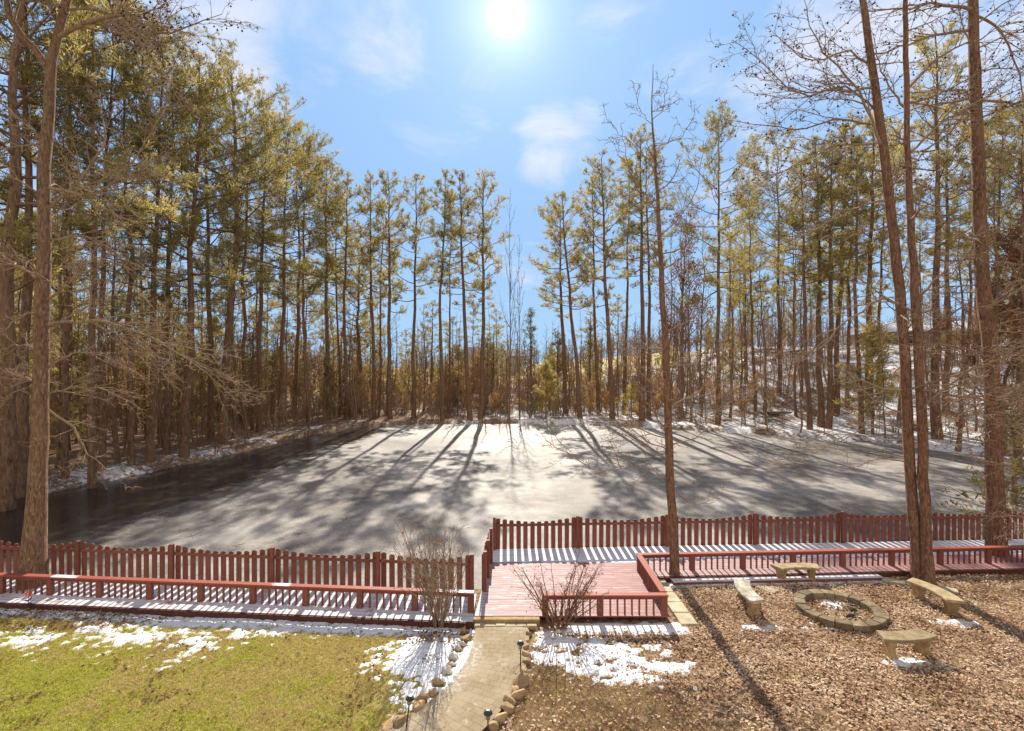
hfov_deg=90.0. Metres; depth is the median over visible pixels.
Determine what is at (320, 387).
beech sapling
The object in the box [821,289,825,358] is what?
slender tree
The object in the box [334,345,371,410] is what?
cedar tree
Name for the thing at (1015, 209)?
pine tree
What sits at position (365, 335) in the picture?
pine tree
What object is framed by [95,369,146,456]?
bare shrub
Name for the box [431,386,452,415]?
bare shrub
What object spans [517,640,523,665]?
path lamp
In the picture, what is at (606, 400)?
beech sapling
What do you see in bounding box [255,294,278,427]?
slender tree
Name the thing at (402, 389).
beech sapling
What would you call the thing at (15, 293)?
pine tree
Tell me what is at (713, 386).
beech sapling
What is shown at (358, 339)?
pine tree
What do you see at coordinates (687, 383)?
slender tree
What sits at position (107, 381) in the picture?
slender tree
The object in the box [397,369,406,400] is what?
beech sapling
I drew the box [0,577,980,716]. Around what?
snow patches
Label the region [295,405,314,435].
bare shrub
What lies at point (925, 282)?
pine tree
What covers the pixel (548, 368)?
pine tree
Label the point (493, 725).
edging stone
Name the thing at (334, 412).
bare shrub
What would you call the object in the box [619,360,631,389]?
pine tree
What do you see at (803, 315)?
slender tree
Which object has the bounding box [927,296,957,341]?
beech sapling
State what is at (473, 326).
pine tree
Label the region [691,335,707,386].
bare tree
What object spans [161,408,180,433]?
bare shrub
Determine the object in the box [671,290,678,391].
slender tree
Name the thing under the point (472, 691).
path
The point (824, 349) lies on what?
slender tree
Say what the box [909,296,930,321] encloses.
pine tree
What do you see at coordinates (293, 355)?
pine tree
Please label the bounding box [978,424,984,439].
bare shrub
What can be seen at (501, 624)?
brick border
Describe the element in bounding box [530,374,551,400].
bare shrub
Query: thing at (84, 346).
pine tree
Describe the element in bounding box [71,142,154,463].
bare tree
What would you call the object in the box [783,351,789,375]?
sapling
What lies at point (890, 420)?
bare shrub
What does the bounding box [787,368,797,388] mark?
beech sapling
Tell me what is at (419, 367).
slender tree
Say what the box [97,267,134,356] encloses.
pine tree
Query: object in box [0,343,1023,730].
ground
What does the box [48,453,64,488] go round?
bare shrub
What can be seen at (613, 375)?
bare shrub
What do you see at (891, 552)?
railing
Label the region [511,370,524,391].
bare shrub
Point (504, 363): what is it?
pine tree
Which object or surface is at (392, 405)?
bare shrub
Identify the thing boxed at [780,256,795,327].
slender tree
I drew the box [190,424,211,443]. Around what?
bare shrub
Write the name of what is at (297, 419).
bare shrub
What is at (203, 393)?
sapling
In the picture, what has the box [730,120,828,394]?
pine tree
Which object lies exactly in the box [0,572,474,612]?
railing
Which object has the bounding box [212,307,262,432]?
sapling
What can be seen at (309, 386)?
sapling
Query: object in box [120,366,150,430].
beech sapling
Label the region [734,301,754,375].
bare tree
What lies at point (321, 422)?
bare shrub
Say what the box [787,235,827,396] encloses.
bare tree
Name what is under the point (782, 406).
sapling
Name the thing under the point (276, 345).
sapling
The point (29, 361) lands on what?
sapling
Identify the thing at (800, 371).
beech sapling
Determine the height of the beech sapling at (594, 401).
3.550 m
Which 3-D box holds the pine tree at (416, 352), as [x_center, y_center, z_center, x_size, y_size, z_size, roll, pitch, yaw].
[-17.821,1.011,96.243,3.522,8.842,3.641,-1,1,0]
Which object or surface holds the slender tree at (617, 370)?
on the ground at (734, 423)
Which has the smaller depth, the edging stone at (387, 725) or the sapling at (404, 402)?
the edging stone at (387, 725)
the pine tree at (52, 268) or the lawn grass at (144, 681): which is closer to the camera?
the lawn grass at (144, 681)
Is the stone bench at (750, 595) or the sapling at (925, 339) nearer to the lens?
the stone bench at (750, 595)
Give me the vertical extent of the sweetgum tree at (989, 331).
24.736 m
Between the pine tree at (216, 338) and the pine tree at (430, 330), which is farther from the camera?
the pine tree at (430, 330)
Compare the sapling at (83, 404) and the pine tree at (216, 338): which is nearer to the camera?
the sapling at (83, 404)
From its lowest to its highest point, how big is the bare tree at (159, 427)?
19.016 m
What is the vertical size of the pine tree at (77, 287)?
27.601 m
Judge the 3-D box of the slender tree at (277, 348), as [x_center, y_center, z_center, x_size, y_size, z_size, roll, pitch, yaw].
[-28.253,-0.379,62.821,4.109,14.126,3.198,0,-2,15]
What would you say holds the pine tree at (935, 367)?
on the ground at (734, 423)
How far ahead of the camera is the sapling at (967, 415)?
43.17 m
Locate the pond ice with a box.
[0,424,1023,588]
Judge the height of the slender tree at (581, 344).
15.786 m
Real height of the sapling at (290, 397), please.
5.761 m
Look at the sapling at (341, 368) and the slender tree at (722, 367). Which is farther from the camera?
the sapling at (341, 368)
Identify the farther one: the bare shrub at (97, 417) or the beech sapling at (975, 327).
the beech sapling at (975, 327)
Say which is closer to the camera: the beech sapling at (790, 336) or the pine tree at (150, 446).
the pine tree at (150, 446)
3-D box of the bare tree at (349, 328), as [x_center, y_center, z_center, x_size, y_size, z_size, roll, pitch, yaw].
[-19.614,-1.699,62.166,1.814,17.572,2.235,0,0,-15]
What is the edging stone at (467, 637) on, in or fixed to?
on the ground at (734, 423)
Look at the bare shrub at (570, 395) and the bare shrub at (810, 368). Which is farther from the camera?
the bare shrub at (570, 395)
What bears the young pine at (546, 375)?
on the ground at (734, 423)
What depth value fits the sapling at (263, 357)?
59.89 m
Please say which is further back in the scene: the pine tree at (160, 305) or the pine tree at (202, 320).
the pine tree at (202, 320)
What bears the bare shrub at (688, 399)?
on the ground at (734, 423)
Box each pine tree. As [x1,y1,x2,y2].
[0,0,103,498]
[0,0,118,250]
[0,0,150,478]
[0,0,221,511]
[0,156,24,304]
[0,158,112,450]
[0,207,87,330]
[0,244,63,405]
[0,320,31,376]
[13,0,165,488]
[14,260,88,402]
[16,278,97,343]
[16,293,99,468]
[17,201,79,379]
[22,0,195,470]
[33,231,89,365]
[38,0,197,465]
[50,301,98,417]
[61,311,98,376]
[72,14,238,462]
[74,282,124,392]
[96,292,138,413]
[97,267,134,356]
[99,14,279,457]
[105,278,162,349]
[107,70,250,454]
[109,327,149,414]
[112,26,331,443]
[117,210,172,406]
[119,294,164,438]
[137,299,204,430]
[142,284,215,434]
[147,93,255,438]
[148,218,209,375]
[170,310,207,401]
[180,251,222,389]
[184,313,220,387]
[192,81,302,434]
[195,316,240,423]
[199,291,241,400]
[201,229,251,403]
[203,108,342,427]
[204,323,224,359]
[209,97,327,431]
[222,195,286,386]
[231,342,251,422]
[235,309,271,396]
[247,273,289,349]
[248,139,341,421]
[253,347,277,406]
[255,121,352,417]
[262,315,289,400]
[266,258,342,350]
[270,346,292,400]
[275,156,363,418]
[278,332,299,404]
[288,332,303,391]
[290,275,322,384]
[311,182,355,416]
[312,226,402,412]
[312,246,374,345]
[316,310,340,368]
[316,339,337,393]
[319,166,379,418]
[329,334,343,401]
[348,168,398,418]
[350,296,391,394]
[353,315,378,380]
[356,196,396,417]
[358,168,416,418]
[383,173,455,417]
[384,360,401,396]
[394,329,419,372]
[398,348,421,401]
[409,299,448,405]
[409,348,420,380]
[410,329,433,393]
[417,168,474,419]
[426,356,436,385]
[427,168,495,419]
[431,189,467,411]
[442,316,468,377]
[450,347,469,404]
[455,168,513,418]
[466,312,481,362]
[471,324,512,397]
[484,344,499,400]
[485,309,509,375]
[496,344,508,379]
[527,190,598,417]
[536,201,592,413]
[539,354,555,403]
[569,168,619,415]
[575,311,601,360]
[577,146,635,418]
[592,366,602,399]
[597,122,677,420]
[604,292,632,399]
[610,155,655,414]
[616,146,677,419]
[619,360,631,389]
[644,208,715,418]
[645,337,658,373]
[651,357,662,388]
[659,347,675,381]
[670,100,773,424]
[697,327,715,377]
[704,243,759,346]
[705,309,721,367]
[707,219,753,359]
[716,274,735,343]
[720,181,789,410]
[720,219,769,335]
[720,318,736,370]
[720,327,748,400]
[724,252,764,382]
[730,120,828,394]
[743,282,770,347]
[746,302,757,340]
[764,156,857,429]
[765,231,799,344]
[769,135,876,426]
[770,200,823,351]
[782,296,799,346]
[785,290,802,334]
[792,229,872,346]
[794,139,879,428]
[801,272,823,342]
[804,119,905,416]
[814,107,903,407]
[815,249,852,318]
[821,112,933,416]
[821,143,906,433]
[827,285,859,344]
[834,247,860,344]
[850,116,933,395]
[858,286,882,320]
[864,303,876,319]
[873,18,1008,439]
[882,98,1004,411]
[889,249,909,286]
[903,209,934,322]
[906,237,931,284]
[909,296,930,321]
[924,220,971,323]
[929,116,1017,386]
[941,95,1023,342]
[952,107,1023,420]
[953,90,1023,278]
[953,194,1000,318]
[993,95,1023,288]
[999,204,1020,278]
[1000,293,1020,381]
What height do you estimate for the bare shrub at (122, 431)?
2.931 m
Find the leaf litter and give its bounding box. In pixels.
[500,572,1023,730]
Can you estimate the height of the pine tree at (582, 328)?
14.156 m
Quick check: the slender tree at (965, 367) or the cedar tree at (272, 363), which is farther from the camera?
the cedar tree at (272, 363)
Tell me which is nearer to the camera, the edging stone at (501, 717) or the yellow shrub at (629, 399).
the edging stone at (501, 717)
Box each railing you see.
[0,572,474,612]
[542,592,668,615]
[636,545,1023,570]
[636,555,666,603]
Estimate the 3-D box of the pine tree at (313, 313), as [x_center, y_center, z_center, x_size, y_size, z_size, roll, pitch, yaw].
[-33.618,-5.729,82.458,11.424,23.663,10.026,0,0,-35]
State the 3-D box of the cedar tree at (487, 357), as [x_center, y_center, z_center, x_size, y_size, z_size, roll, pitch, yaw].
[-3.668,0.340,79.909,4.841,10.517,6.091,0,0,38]
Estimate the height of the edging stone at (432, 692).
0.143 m
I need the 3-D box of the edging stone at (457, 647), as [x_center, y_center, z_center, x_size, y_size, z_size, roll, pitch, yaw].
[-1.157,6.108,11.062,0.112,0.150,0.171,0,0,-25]
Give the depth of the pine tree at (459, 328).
85.44 m
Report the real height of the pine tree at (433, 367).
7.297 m
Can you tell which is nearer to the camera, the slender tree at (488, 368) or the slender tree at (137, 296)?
the slender tree at (137, 296)
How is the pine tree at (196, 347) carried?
on the ground at (734, 423)
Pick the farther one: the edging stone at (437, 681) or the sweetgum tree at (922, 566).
the sweetgum tree at (922, 566)
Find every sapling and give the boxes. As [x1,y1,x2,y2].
[0,315,32,447]
[15,383,59,448]
[49,394,86,447]
[50,292,141,421]
[50,316,97,405]
[71,371,98,429]
[73,286,86,420]
[81,325,139,433]
[96,313,149,453]
[96,339,137,416]
[105,315,146,405]
[111,314,150,434]
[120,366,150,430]
[134,376,164,434]
[146,354,183,421]
[147,320,184,433]
[157,318,202,416]
[162,379,196,426]
[163,335,199,406]
[169,309,234,440]
[181,346,235,436]
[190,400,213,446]
[199,282,272,439]
[211,335,249,435]
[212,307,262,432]
[234,340,268,415]
[235,335,277,424]
[239,377,270,435]
[254,370,278,412]
[262,336,291,406]
[265,343,286,429]
[267,324,293,387]
[273,375,296,415]
[278,318,294,394]
[279,359,311,402]
[285,336,320,397]
[287,359,315,401]
[288,387,297,417]
[293,336,323,411]
[295,342,324,422]
[298,379,312,414]
[302,349,337,399]
[308,354,342,430]
[312,349,342,397]
[313,370,330,417]
[322,361,351,423]
[330,333,348,413]
[332,371,344,407]
[340,365,363,419]
[345,363,374,420]
[353,344,384,407]
[354,357,371,415]
[356,365,380,417]
[359,313,404,409]
[360,384,377,418]
[362,376,383,413]
[371,358,384,404]
[391,370,405,415]
[393,363,406,392]
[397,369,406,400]
[397,378,412,419]
[397,382,410,408]
[405,369,427,407]
[410,370,436,417]
[411,366,429,413]
[433,361,449,400]
[438,352,450,384]
[446,377,459,407]
[451,358,474,408]
[453,383,466,417]
[471,395,478,408]
[487,387,503,415]
[488,392,499,416]
[498,379,508,403]
[507,394,518,414]
[534,380,547,415]
[538,372,558,416]
[570,394,576,414]
[580,385,589,415]
[582,368,601,416]
[583,393,594,414]
[588,388,601,414]
[597,383,608,415]
[603,388,614,412]
[626,379,638,402]
[632,403,638,417]
[645,380,657,416]
[652,385,663,413]
[655,375,663,407]
[658,375,679,403]
[683,350,698,386]
[690,347,702,388]
[701,373,724,414]
[708,378,715,397]
[731,372,763,418]
[733,371,755,417]
[737,377,754,426]
[743,331,766,373]
[743,358,752,399]
[749,391,763,426]
[754,354,778,430]
[757,367,772,415]
[758,360,781,422]
[763,316,777,342]
[767,315,791,345]
[768,329,785,385]
[768,384,778,404]
[771,355,798,410]
[774,382,792,428]
[775,318,796,371]
[775,349,793,401]
[776,340,787,364]
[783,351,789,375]
[785,325,797,349]
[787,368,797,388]
[796,362,804,377]
[798,364,815,397]
[802,364,836,432]
[807,315,815,342]
[807,317,823,352]
[874,385,895,434]
[888,397,901,436]
[912,335,931,384]
[923,321,931,357]
[923,349,942,385]
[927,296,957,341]
[935,382,965,443]
[952,324,965,350]
[961,308,979,337]
[963,383,973,436]
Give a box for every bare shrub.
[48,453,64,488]
[49,406,59,448]
[69,404,106,448]
[76,377,111,445]
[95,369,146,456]
[116,403,138,433]
[117,417,126,446]
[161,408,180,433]
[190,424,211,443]
[211,404,231,454]
[221,424,244,448]
[231,386,252,430]
[231,420,244,438]
[261,396,289,433]
[279,394,304,429]
[290,403,304,419]
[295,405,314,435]
[299,379,317,426]
[314,405,328,423]
[322,411,334,425]
[332,399,343,418]
[361,401,374,419]
[376,509,470,627]
[378,374,397,402]
[378,384,396,413]
[380,396,395,416]
[391,391,410,413]
[423,391,444,419]
[425,380,439,404]
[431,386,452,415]
[436,381,457,409]
[461,343,493,401]
[469,351,484,398]
[470,369,496,408]
[474,351,498,394]
[493,379,513,408]
[493,381,517,415]
[495,380,514,417]
[504,545,611,630]
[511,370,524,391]
[511,375,531,398]
[516,374,538,417]
[517,379,541,418]
[521,359,537,415]
[529,340,544,383]
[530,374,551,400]
[553,396,567,418]
[555,342,583,415]
[558,353,582,400]
[562,382,580,406]
[599,355,621,393]
[604,366,622,415]
[627,375,645,400]
[635,381,662,410]
[646,370,663,401]
[673,399,689,416]
[684,351,703,407]
[689,400,709,429]
[692,384,709,407]
[707,382,728,415]
[802,345,822,390]
[802,398,817,417]
[822,370,833,400]
[885,411,901,432]
[941,399,955,430]
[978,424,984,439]
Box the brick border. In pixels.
[474,623,536,629]
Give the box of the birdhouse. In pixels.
[954,417,966,426]
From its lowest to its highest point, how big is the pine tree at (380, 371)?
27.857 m
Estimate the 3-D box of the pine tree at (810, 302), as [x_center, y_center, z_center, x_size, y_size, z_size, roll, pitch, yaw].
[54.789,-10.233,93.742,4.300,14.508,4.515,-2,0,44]
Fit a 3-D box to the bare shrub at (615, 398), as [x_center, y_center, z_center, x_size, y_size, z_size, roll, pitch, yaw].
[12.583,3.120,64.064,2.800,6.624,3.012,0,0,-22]
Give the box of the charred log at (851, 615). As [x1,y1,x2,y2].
[845,613,858,617]
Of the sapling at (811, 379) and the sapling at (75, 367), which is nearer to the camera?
the sapling at (75, 367)
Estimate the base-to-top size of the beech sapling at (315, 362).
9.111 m
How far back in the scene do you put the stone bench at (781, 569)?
14.54 m
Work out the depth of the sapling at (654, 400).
62.16 m
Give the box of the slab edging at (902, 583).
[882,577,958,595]
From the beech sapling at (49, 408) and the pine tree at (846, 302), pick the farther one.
the pine tree at (846, 302)
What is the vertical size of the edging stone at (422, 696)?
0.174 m
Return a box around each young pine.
[517,360,564,418]
[832,318,900,433]
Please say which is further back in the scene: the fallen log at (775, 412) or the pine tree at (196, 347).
the pine tree at (196, 347)
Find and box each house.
[461,347,506,375]
[504,350,525,375]
[846,316,972,345]
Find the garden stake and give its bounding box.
[24,589,32,610]
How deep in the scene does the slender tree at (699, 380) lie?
63.04 m
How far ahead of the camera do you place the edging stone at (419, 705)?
9.11 m
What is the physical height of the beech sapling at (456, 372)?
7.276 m
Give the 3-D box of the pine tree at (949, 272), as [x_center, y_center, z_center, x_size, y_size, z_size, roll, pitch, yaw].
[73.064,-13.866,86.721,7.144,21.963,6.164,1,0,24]
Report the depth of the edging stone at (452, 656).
10.68 m
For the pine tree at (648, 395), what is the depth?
60.60 m
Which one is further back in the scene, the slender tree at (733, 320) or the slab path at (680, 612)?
the slender tree at (733, 320)
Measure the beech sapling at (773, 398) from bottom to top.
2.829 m
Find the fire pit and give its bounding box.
[793,589,889,632]
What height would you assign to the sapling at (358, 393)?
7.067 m
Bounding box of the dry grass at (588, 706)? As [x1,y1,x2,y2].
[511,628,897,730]
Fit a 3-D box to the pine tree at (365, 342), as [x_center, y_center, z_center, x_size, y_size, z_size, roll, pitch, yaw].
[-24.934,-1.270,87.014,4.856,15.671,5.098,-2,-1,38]
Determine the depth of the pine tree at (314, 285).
56.90 m
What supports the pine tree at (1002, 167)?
on the ground at (734, 423)
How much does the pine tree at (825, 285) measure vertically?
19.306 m
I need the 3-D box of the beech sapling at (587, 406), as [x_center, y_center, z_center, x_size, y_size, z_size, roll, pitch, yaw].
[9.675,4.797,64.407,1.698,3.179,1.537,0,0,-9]
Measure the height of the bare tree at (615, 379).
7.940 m
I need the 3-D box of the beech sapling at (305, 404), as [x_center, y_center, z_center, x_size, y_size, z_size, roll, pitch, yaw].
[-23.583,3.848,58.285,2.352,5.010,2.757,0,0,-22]
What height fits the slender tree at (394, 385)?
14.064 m
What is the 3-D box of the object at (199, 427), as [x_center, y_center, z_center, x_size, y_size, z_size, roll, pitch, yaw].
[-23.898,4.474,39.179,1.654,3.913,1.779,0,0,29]
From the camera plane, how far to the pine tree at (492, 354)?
78.16 m
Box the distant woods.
[73,303,1019,386]
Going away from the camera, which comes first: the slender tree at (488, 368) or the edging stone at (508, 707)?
the edging stone at (508, 707)
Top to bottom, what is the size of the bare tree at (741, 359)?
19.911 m
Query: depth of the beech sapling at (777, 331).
80.02 m
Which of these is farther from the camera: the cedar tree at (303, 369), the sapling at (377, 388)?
the sapling at (377, 388)
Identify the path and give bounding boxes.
[381,624,528,730]
[655,580,697,626]
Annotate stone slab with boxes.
[756,584,778,594]
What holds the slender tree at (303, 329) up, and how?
on the ground at (734, 423)
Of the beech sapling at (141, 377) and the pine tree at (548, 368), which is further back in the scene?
the pine tree at (548, 368)
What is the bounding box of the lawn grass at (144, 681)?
[0,613,465,730]
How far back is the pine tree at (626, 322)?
64.88 m
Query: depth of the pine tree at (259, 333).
49.21 m
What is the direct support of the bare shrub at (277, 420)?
on the ground at (734, 423)
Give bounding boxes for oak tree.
[927,211,1023,454]
[968,156,1023,377]
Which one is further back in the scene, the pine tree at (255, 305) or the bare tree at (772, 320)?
the bare tree at (772, 320)
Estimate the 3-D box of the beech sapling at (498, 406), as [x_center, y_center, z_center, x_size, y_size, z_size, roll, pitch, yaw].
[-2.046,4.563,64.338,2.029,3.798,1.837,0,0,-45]
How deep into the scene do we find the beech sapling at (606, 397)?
62.88 m
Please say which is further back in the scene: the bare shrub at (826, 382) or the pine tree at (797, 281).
the pine tree at (797, 281)
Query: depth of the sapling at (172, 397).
42.38 m
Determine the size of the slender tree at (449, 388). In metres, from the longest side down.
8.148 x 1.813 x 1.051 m
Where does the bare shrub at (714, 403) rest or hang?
on the ground at (734, 423)
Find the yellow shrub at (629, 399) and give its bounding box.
[615,382,638,416]
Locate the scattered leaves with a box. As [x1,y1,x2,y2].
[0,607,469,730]
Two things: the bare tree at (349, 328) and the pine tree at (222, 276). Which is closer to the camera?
the bare tree at (349, 328)
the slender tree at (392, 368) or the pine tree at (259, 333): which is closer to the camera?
the pine tree at (259, 333)
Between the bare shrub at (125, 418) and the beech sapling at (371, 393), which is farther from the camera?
the beech sapling at (371, 393)
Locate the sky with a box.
[0,0,1023,368]
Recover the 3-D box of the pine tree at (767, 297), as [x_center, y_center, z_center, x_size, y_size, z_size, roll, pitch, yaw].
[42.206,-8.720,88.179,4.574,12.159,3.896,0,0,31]
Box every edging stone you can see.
[382,718,392,730]
[392,715,406,726]
[413,700,424,711]
[417,693,427,701]
[429,688,436,696]
[431,677,445,685]
[442,665,450,674]
[449,652,456,660]
[455,644,460,651]
[461,627,466,634]
[461,634,470,640]
[486,720,498,730]
[494,712,507,723]
[500,701,514,714]
[503,694,516,705]
[511,685,518,691]
[511,689,525,700]
[512,673,529,688]
[521,650,530,657]
[521,666,526,672]
[522,657,530,664]
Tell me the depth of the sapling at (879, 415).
46.21 m
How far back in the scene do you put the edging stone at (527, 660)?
10.51 m
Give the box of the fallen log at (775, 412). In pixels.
[767,411,791,414]
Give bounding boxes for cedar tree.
[178,343,240,427]
[235,331,269,429]
[257,350,297,422]
[287,342,321,418]
[311,363,354,419]
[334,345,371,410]
[435,343,476,401]
[469,334,502,392]
[511,307,543,400]
[543,329,572,406]
[570,322,604,411]
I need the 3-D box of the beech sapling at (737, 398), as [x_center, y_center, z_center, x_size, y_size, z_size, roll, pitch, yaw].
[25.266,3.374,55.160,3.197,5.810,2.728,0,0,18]
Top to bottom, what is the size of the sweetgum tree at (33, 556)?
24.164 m
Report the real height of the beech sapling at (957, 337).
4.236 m
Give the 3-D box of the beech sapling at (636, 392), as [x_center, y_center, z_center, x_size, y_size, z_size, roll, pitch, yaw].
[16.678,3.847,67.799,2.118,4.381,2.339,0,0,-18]
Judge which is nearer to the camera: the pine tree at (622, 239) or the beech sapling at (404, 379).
the pine tree at (622, 239)
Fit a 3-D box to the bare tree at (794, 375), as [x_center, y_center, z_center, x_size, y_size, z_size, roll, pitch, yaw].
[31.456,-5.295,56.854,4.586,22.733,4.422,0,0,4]
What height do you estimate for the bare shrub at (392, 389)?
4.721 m
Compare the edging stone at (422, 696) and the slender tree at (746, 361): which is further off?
the slender tree at (746, 361)
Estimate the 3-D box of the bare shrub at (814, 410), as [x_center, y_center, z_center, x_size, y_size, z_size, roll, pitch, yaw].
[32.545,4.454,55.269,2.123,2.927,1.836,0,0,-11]
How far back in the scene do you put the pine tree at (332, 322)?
78.31 m
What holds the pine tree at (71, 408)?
on the ground at (734, 423)
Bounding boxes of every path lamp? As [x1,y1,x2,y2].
[406,695,413,727]
[484,709,491,730]
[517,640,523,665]
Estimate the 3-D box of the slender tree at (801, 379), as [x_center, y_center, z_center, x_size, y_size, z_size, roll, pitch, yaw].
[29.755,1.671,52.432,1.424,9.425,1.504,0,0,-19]
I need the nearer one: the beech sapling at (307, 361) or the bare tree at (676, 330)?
the beech sapling at (307, 361)
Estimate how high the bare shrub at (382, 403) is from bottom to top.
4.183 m
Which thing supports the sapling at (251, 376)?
on the ground at (734, 423)
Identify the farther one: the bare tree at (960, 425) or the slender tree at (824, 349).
the slender tree at (824, 349)
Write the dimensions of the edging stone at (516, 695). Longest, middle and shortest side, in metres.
0.334 x 0.208 x 0.180 m
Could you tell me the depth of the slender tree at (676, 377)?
69.81 m
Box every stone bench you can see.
[734,577,764,616]
[770,562,819,582]
[876,628,937,659]
[906,578,965,615]
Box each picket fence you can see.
[0,540,473,589]
[482,528,492,591]
[493,509,1023,549]
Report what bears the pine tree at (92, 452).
on the ground at (734, 423)
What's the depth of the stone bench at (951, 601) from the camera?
12.94 m
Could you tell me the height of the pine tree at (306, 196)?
33.335 m
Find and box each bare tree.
[15,131,134,468]
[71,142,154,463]
[120,211,206,447]
[212,237,275,436]
[343,283,357,418]
[343,301,369,373]
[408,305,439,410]
[418,315,433,390]
[437,335,448,390]
[496,331,518,413]
[498,190,519,423]
[513,235,526,419]
[514,324,539,411]
[532,69,790,576]
[534,327,549,366]
[612,355,630,401]
[627,316,646,362]
[655,221,688,383]
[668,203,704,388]
[669,236,708,421]
[670,294,679,359]
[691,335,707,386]
[694,212,721,415]
[708,252,748,406]
[713,264,749,417]
[731,308,743,345]
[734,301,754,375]
[739,237,785,403]
[752,320,779,424]
[765,295,775,346]
[771,217,812,416]
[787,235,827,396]
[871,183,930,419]
[920,209,1004,451]
[943,233,1023,546]
[944,148,1021,410]
[966,196,1023,470]
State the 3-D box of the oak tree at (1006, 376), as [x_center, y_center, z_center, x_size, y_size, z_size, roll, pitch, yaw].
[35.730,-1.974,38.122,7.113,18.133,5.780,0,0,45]
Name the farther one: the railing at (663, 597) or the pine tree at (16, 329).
the pine tree at (16, 329)
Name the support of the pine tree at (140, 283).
on the ground at (734, 423)
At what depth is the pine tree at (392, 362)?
79.17 m
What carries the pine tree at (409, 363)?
on the ground at (734, 423)
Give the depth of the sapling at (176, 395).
41.22 m
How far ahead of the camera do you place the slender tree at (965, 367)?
50.15 m
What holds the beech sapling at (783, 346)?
on the ground at (734, 423)
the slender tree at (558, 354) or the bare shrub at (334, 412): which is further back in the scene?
the slender tree at (558, 354)
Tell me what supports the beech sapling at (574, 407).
on the ground at (734, 423)
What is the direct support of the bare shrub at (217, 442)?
on the ground at (734, 423)
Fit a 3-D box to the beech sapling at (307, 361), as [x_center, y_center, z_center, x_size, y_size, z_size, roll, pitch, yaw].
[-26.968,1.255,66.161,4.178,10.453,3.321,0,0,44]
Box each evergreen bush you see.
[934,357,1023,528]
[936,387,1023,510]
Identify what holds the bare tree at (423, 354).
on the ground at (734, 423)
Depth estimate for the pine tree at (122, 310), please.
61.57 m
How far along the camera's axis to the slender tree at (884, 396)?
44.95 m
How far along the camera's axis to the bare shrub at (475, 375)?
79.66 m
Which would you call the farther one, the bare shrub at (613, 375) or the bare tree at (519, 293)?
the bare shrub at (613, 375)
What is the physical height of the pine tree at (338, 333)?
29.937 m
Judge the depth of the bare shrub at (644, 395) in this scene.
66.47 m
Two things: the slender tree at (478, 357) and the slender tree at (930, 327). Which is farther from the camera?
the slender tree at (478, 357)
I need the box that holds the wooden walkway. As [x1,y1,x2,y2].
[0,539,1023,628]
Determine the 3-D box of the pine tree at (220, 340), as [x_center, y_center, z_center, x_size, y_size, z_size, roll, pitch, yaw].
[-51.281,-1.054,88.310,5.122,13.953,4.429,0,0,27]
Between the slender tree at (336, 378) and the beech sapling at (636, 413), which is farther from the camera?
the slender tree at (336, 378)
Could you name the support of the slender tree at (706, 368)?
on the ground at (734, 423)
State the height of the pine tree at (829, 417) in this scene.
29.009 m
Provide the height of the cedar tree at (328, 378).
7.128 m
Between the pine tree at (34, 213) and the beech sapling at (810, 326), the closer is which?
the pine tree at (34, 213)
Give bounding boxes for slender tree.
[75,289,86,442]
[105,311,112,386]
[135,239,142,382]
[172,308,208,414]
[195,286,207,432]
[196,289,220,391]
[226,315,256,443]
[237,311,263,422]
[246,344,257,429]
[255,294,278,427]
[269,305,298,404]
[273,271,296,425]
[288,317,301,407]
[298,270,313,427]
[314,342,323,412]
[315,304,343,419]
[320,295,330,382]
[333,347,339,407]
[334,304,360,381]
[345,289,361,421]
[371,308,386,393]
[377,306,398,415]
[385,328,398,398]
[392,327,403,407]
[408,330,424,409]
[411,326,420,409]
[423,334,434,412]
[443,356,449,414]
[451,314,456,378]
[455,315,464,415]
[477,334,478,395]
[484,309,495,414]
[497,351,506,417]
[514,307,524,393]
[557,326,561,399]
[579,314,585,372]
[598,331,607,411]
[613,357,621,417]
[614,335,620,407]
[619,318,624,393]
[634,327,645,387]
[670,311,680,404]
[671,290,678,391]
[672,347,678,399]
[675,286,683,385]
[675,367,682,419]
[684,333,691,408]
[695,344,706,408]
[696,326,721,418]
[700,343,711,424]
[721,330,732,408]
[729,281,738,364]
[734,340,750,424]
[738,317,757,394]
[744,333,761,419]
[755,304,766,368]
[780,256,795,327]
[788,299,799,384]
[790,309,810,431]
[795,342,804,405]
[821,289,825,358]
[821,320,827,379]
[871,317,891,438]
[919,278,942,427]
[926,261,942,382]
[926,290,931,362]
[940,283,969,414]
[958,306,969,406]
[964,277,979,431]
[972,309,979,357]
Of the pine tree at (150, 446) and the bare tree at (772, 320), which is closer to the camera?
the pine tree at (150, 446)
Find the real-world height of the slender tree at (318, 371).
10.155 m
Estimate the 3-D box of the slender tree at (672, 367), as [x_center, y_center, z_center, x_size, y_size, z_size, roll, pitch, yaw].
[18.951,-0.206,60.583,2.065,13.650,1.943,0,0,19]
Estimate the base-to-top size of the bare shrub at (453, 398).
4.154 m
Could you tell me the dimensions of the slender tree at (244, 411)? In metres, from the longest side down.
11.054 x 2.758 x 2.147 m
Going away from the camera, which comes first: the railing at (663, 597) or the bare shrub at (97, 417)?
the railing at (663, 597)
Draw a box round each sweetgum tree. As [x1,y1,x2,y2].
[0,0,274,589]
[705,0,1023,584]
[820,0,1023,556]
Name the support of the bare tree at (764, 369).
on the ground at (734, 423)
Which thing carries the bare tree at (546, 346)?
on the ground at (734, 423)
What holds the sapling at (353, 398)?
on the ground at (734, 423)
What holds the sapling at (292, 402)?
on the ground at (734, 423)

